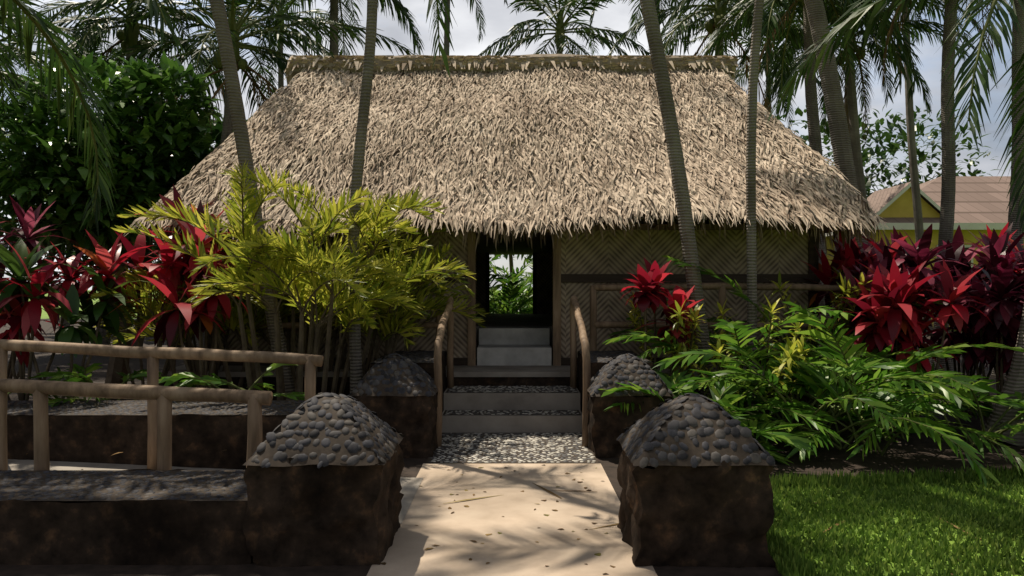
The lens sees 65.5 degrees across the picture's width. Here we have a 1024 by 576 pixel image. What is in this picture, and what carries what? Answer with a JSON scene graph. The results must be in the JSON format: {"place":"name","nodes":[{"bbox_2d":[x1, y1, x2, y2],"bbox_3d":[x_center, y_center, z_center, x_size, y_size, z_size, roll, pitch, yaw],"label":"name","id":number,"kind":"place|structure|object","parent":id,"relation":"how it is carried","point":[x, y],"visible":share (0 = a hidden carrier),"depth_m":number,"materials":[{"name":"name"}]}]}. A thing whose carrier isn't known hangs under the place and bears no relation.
{"place":"outdoors","nodes":[
{"label":"outdoors","id":0,"kind":"place"},
{"bbox_2d":[0,339,323,469],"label":"ramp rail","id":1,"kind":"object","parent":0,"point":[154,354],"visible":0.81,"depth_m":6.29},
{"bbox_2d":[424,0,456,79],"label":"palm tree","id":2,"kind":"object","parent":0,"point":[438,38],"visible":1,"depth_m":6.90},
{"bbox_2d":[0,0,1012,289],"label":"sky","id":3,"kind":"structure","parent":0,"point":[499,18],"materials":[{"name":"white"}]},
{"bbox_2d":[0,319,1023,575],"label":"garden bed soil","id":4,"kind":"structure","parent":0,"point":[922,451],"depth_m":7.02,"materials":[{"name":"brown soil"}]},
{"bbox_2d":[0,7,66,91],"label":"palm","id":5,"kind":"object","parent":4,"relation":"on","point":[7,67],"visible":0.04,"depth_m":21.41,"materials":[{"name":"green plant"}]},
{"bbox_2d":[3,6,178,328],"bbox_3d":[-16.145,-4.727,30.032,7.224,12.615,7.537,0,0,0],"label":"palm","id":6,"kind":"object","parent":4,"relation":"on","point":[90,102],"visible":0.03,"depth_m":29.27,"materials":[{"name":"green plant"}]},
{"bbox_2d":[0,140,184,345],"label":"shrub","id":7,"kind":"object","parent":4,"relation":"on","point":[74,250],"visible":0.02,"depth_m":18.52,"materials":[{"name":"green plant"}]},
{"bbox_2d":[0,0,186,237],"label":"palm","id":8,"kind":"object","parent":4,"relation":"on","point":[26,34],"visible":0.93,"depth_m":8.94,"materials":[{"name":"green plant"}]},
{"bbox_2d":[0,0,186,153],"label":"palm","id":9,"kind":"object","parent":4,"relation":"on","point":[32,62],"visible":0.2,"depth_m":16.24,"materials":[{"name":"green plant"}]},
{"bbox_2d":[0,51,225,398],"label":"broadleaf tree","id":10,"kind":"object","parent":4,"relation":"on","point":[158,134],"visible":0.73,"depth_m":10.54,"materials":[{"name":"green plant"}]},
{"bbox_2d":[0,184,254,399],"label":"red ti plants","id":11,"kind":"object","parent":4,"relation":"on","point":[20,313],"visible":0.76,"depth_m":8.10,"materials":[{"name":"red plant"}]},
{"bbox_2d":[0,0,298,345],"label":"palm","id":12,"kind":"object","parent":4,"relation":"on","point":[130,38],"visible":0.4,"depth_m":18.89,"materials":[{"name":"green plant"}]},
{"bbox_2d":[50,115,251,334],"bbox_3d":[-11.658,-2.252,26.765,9.635,7.612,6.885,0,0,0],"label":"tree","id":13,"kind":"object","parent":4,"relation":"on","point":[216,133],"visible":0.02,"depth_m":25.27,"materials":[{"name":"green plant"}]},
{"bbox_2d":[8,399,304,469],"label":"bed wall","id":14,"kind":"structure","parent":4,"relation":"on","point":[205,434],"depth_m":6.45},
{"bbox_2d":[8,363,304,406],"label":"green plants","id":15,"kind":"object","parent":4,"relation":"on","point":[192,380],"visible":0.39,"depth_m":7.49,"materials":[{"name":"green plant"}]},
{"bbox_2d":[34,0,417,348],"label":"palm","id":16,"kind":"object","parent":4,"relation":"on","point":[233,47],"visible":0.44,"depth_m":16.89,"materials":[{"name":"green plant"}]},
{"bbox_2d":[138,63,237,176],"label":"dead palm fronds","id":17,"kind":"object","parent":16,"relation":"attached to","point":[216,92],"visible":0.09,"depth_m":16.31,"materials":[{"name":"plant"}]},
{"bbox_2d":[196,0,294,399],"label":"palm","id":18,"kind":"object","parent":4,"relation":"on","point":[225,86],"visible":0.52,"depth_m":8.96,"materials":[{"name":"grey plant"}]},
{"bbox_2d":[90,159,490,399],"bbox_3d":[-2.481,-0.001,8.893,4.486,2.516,4.172,0,0,0],"label":"golden cane palm","id":19,"kind":"object","parent":4,"relation":"on","point":[326,290],"visible":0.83,"depth_m":8.10,"materials":[{"name":"green plant"}]},
{"bbox_2d":[208,0,373,91],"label":"palm","id":20,"kind":"object","parent":4,"relation":"on","point":[280,78],"visible":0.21,"depth_m":30.10,"materials":[{"name":"green plant"}]},
{"bbox_2d":[213,0,423,62],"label":"palm","id":21,"kind":"object","parent":4,"relation":"on","point":[399,7],"visible":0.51,"depth_m":21.04,"materials":[{"name":"green plant"}]},
{"bbox_2d":[241,392,403,566],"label":"pillar","id":22,"kind":"structure","parent":4,"relation":"on","point":[319,475],"depth_m":4.44,"materials":[{"name":"stone"}]},
{"bbox_2d":[352,0,384,389],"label":"palm","id":23,"kind":"object","parent":4,"relation":"on","point":[371,186],"visible":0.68,"depth_m":8.21,"materials":[{"name":"grey plant"}]},
{"bbox_2d":[347,353,437,457],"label":"pillar","id":24,"kind":"structure","parent":4,"relation":"on","point":[396,391],"depth_m":7.25,"materials":[{"name":"grey stone"}]},
{"bbox_2d":[371,350,446,411],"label":"cheek wall","id":25,"kind":"structure","parent":4,"relation":"on","point":[424,359],"depth_m":8.86,"materials":[{"name":"grey stone"}]},
{"bbox_2d":[360,0,507,55],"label":"palm","id":26,"kind":"object","parent":4,"relation":"on","point":[447,43],"visible":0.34,"depth_m":31.52,"materials":[{"name":"green plant"}]},
{"bbox_2d":[159,377,869,416],"bbox_3d":[0.000,1.315,13.451,8.543,0.556,7.946,0,0,0],"label":"hut platform stone","id":27,"kind":"object","parent":4,"relation":"on","point":[513,381],"visible":0.05,"depth_m":9.50,"materials":[{"name":"grey stone"}]},
{"bbox_2d":[159,314,870,376],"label":"hut deck floor","id":28,"kind":"structure","parent":27,"relation":"on","point":[514,370],"depth_m":9.89,"materials":[{"name":"wood"}]},
{"bbox_2d":[169,283,852,370],"bbox_3d":[-0.001,0.471,9.619,8.285,1.067,0.106,0,0,0],"label":"veranda rail","id":29,"kind":"object","parent":28,"relation":"on","point":[722,288],"visible":0.27,"depth_m":9.59,"materials":[{"name":"brown wood"}]},
{"bbox_2d":[477,326,551,364],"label":"steps","id":30,"kind":"structure","parent":28,"relation":"on","point":[513,345],"depth_m":10.48,"materials":[{"name":"grey concrete"}]},
{"bbox_2d":[27,450,1011,574],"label":"fallen leaves","id":31,"kind":"object","parent":4,"relation":"on","point":[596,554],"visible":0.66,"depth_m":5.65,"materials":[{"name":"brown plant"}]},
{"bbox_2d":[577,350,652,411],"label":"cheek wall","id":32,"kind":"structure","parent":4,"relation":"on","point":[599,359],"depth_m":8.93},
{"bbox_2d":[586,354,674,457],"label":"pillar","id":33,"kind":"structure","parent":4,"relation":"on","point":[607,428],"depth_m":7.26,"materials":[{"name":"grey stone"}]},
{"bbox_2d":[549,0,730,53],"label":"palm","id":34,"kind":"object","parent":4,"relation":"on","point":[633,17],"visible":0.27,"depth_m":29.64,"materials":[{"name":"green plant"}]},
{"bbox_2d":[642,0,714,395],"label":"palm","id":35,"kind":"object","parent":4,"relation":"on","point":[671,156],"visible":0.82,"depth_m":8.93,"materials":[{"name":"grey plant"}]},
{"bbox_2d":[616,392,776,569],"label":"pillar","id":36,"kind":"structure","parent":4,"relation":"on","point":[694,490],"depth_m":4.42,"materials":[{"name":"stone"}]},
{"bbox_2d":[546,0,863,115],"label":"palm","id":37,"kind":"object","parent":4,"relation":"on","point":[718,8],"visible":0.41,"depth_m":19.97,"materials":[{"name":"green plant"}]},
{"bbox_2d":[625,263,871,431],"bbox_3d":[2.925,0.538,9.342,2.546,1.836,3.804,0,0,44],"label":"song of india","id":38,"kind":"object","parent":4,"relation":"on","point":[796,353],"visible":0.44,"depth_m":8.47,"materials":[{"name":"green plant"}]},
{"bbox_2d":[746,0,765,417],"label":"palm","id":39,"kind":"object","parent":4,"relation":"on","point":[756,164],"visible":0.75,"depth_m":8.98,"materials":[{"name":"grey plant"}]},
{"bbox_2d":[690,1,841,129],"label":"palm","id":40,"kind":"object","parent":4,"relation":"on","point":[738,77],"visible":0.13,"depth_m":31.96,"materials":[{"name":"green plant"}]},
{"bbox_2d":[599,255,1023,485],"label":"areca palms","id":41,"kind":"object","parent":4,"relation":"on","point":[819,378],"visible":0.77,"depth_m":7.39,"materials":[{"name":"green plant"}]},
{"bbox_2d":[620,222,1023,426],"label":"red ti plants","id":42,"kind":"object","parent":4,"relation":"on","point":[982,295],"visible":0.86,"depth_m":8.69,"materials":[{"name":"red plant"}]},
{"bbox_2d":[661,0,1001,356],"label":"palm","id":43,"kind":"object","parent":4,"relation":"on","point":[813,130],"visible":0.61,"depth_m":15.88,"materials":[{"name":"green plant"}]},
{"bbox_2d":[690,0,981,177],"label":"palm","id":44,"kind":"object","parent":4,"relation":"on","point":[852,90],"visible":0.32,"depth_m":20.38,"materials":[{"name":"green plant"}]},
{"bbox_2d":[804,0,877,369],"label":"palm","id":45,"kind":"object","parent":4,"relation":"on","point":[841,114],"visible":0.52,"depth_m":12.02,"materials":[{"name":"grey plant"}]},
{"bbox_2d":[726,0,975,308],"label":"palm","id":46,"kind":"object","parent":4,"relation":"on","point":[925,27],"visible":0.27,"depth_m":21.86,"materials":[{"name":"green plant"}]},
{"bbox_2d":[766,0,1023,445],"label":"palm","id":47,"kind":"object","parent":4,"relation":"on","point":[1013,381],"visible":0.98,"depth_m":7.96,"materials":[{"name":"green plant"}]},
{"bbox_2d":[902,0,938,335],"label":"palm","id":48,"kind":"object","parent":4,"relation":"on","point":[915,191],"visible":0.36,"depth_m":25.93,"materials":[{"name":"grey plant"}]},
{"bbox_2d":[857,0,994,370],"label":"palm","id":49,"kind":"object","parent":4,"relation":"on","point":[940,195],"visible":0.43,"depth_m":14.93,"materials":[{"name":"green plant"}]},
{"bbox_2d":[881,0,1023,375],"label":"palm","id":50,"kind":"object","parent":4,"relation":"on","point":[1018,41],"visible":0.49,"depth_m":13.95,"materials":[{"name":"green plant"}]},
{"bbox_2d":[221,219,807,357],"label":"woven hut walls","id":51,"kind":"structure","parent":0,"point":[618,252],"depth_m":10.30,"materials":[{"name":"brown wicker"}]},
{"bbox_2d":[147,75,873,254],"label":"roof beam","id":52,"kind":"structure","parent":51,"relation":"on","point":[519,246],"depth_m":10.64,"materials":[{"name":"brown wood"}]},
{"bbox_2d":[125,54,888,252],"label":"thatched roof","id":53,"kind":"structure","parent":52,"relation":"on","point":[418,107],"depth_m":10.80,"materials":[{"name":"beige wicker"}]},
{"bbox_2d":[416,219,842,227],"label":"rafters","id":54,"kind":"object","parent":52,"relation":"attached to","point":[654,224],"visible":0.13,"depth_m":9.40,"materials":[{"name":"brown wood"}]},
{"bbox_2d":[486,253,536,313],"bbox_3d":[-0.020,-0.240,16.935,1.080,1.580,0.170,0,0,0],"label":"door frame","id":55,"kind":"object","parent":51,"relation":"in","point":[534,283],"visible":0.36,"depth_m":16.85,"materials":[{"name":"brown wood"}]},
{"bbox_2d":[468,230,560,365],"bbox_3d":[0.030,0.090,10.345,1.200,1.820,0.190,0,0,0],"label":"door frame","id":56,"kind":"object","parent":51,"relation":"in","point":[556,305],"visible":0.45,"depth_m":10.25,"materials":[{"name":"brown wood"}]},
{"bbox_2d":[210,222,819,365],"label":"wooden beams","id":57,"kind":"structure","parent":51,"relation":"attached to","point":[813,260],"depth_m":10.27,"materials":[{"name":"brown wood"}]},
{"bbox_2d":[29,290,1023,575],"bbox_3d":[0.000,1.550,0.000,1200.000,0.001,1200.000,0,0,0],"label":"lawn","id":58,"kind":"structure","parent":0,"point":[45,316],"depth_m":5.03,"materials":[{"name":"green plant"}]},
{"bbox_2d":[0,469,251,565],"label":"kerb wall","id":59,"kind":"structure","parent":58,"relation":"on","point":[71,517],"depth_m":4.45,"materials":[{"name":"brown stone"}]},
{"bbox_2d":[0,379,271,469],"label":"ramp rail","id":60,"kind":"object","parent":59,"relation":"on","point":[163,395],"visible":0.76,"depth_m":5.28,"materials":[{"name":"brown wood"}]},
{"bbox_2d":[44,108,252,262],"bbox_3d":[-18.039,-4.045,40.880,16.285,11.215,14.170,0,0,0],"label":"tree","id":61,"kind":"object","parent":58,"relation":"on","point":[222,118],"depth_m":39.71,"materials":[{"name":"green plant"}]},
{"bbox_2d":[7,459,422,523],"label":"walkway","id":62,"kind":"structure","parent":58,"relation":"on","point":[408,487],"depth_m":6.30,"materials":[{"name":"beige concrete"}]},
{"bbox_2d":[476,255,532,313],"bbox_3d":[0.233,0.230,19.586,7.221,2.660,7.580,0,0,-30],"label":"areca palm","id":63,"kind":"object","parent":58,"relation":"on","point":[516,297],"visible":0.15,"depth_m":18.21,"materials":[{"name":"green plant"}]},
{"bbox_2d":[490,255,531,277],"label":"tree","id":64,"kind":"object","parent":58,"relation":"on","point":[511,257],"depth_m":45.94,"materials":[{"name":"green plant"}]},
{"bbox_2d":[367,463,656,575],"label":"walkway","id":65,"kind":"structure","parent":58,"relation":"on","point":[514,548],"depth_m":5.17,"materials":[{"name":"beige concrete"}]},
{"bbox_2d":[426,432,597,462],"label":"pebble paving","id":66,"kind":"structure","parent":58,"relation":"on","point":[536,447],"depth_m":7.60,"materials":[{"name":"grey gravel"}]},
{"bbox_2d":[570,296,590,446],"bbox_3d":[0.721,0.820,8.521,0.092,1.467,1.701,0,0,0],"label":"stair rail","id":67,"kind":"object","parent":66,"relation":"on","point":[576,320],"visible":0.98,"depth_m":7.97,"materials":[{"name":"brown wood"}]},
{"bbox_2d":[442,385,582,432],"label":"entrance steps","id":68,"kind":"structure","parent":58,"relation":"on","point":[511,409],"depth_m":8.83,"materials":[{"name":"concrete"}]},
{"bbox_2d":[433,295,454,447],"bbox_3d":[-0.720,0.818,8.521,0.094,1.471,1.701,0,0,0],"label":"stair rail","id":69,"kind":"object","parent":68,"relation":"attached to","point":[447,321],"visible":0.88,"depth_m":7.98,"materials":[{"name":"brown wood"}]},
{"bbox_2d":[479,0,648,55],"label":"palm","id":70,"kind":"object","parent":58,"relation":"on","point":[560,30],"visible":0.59,"depth_m":25.88,"materials":[{"name":"green plant"}]},
{"bbox_2d":[774,105,998,198],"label":"tree","id":71,"kind":"object","parent":58,"relation":"on","point":[893,148],"visible":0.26,"depth_m":42.14,"materials":[{"name":"green plant"}]},
{"bbox_2d":[770,463,1023,575],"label":"lawn grass","id":72,"kind":"structure","parent":58,"relation":"on","point":[788,559],"depth_m":5.19,"materials":[{"name":"green plant"}]},
{"bbox_2d":[824,176,1009,326],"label":"neighbour house","id":73,"kind":"structure","parent":58,"relation":"on","point":[976,205],"depth_m":30.71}
]}

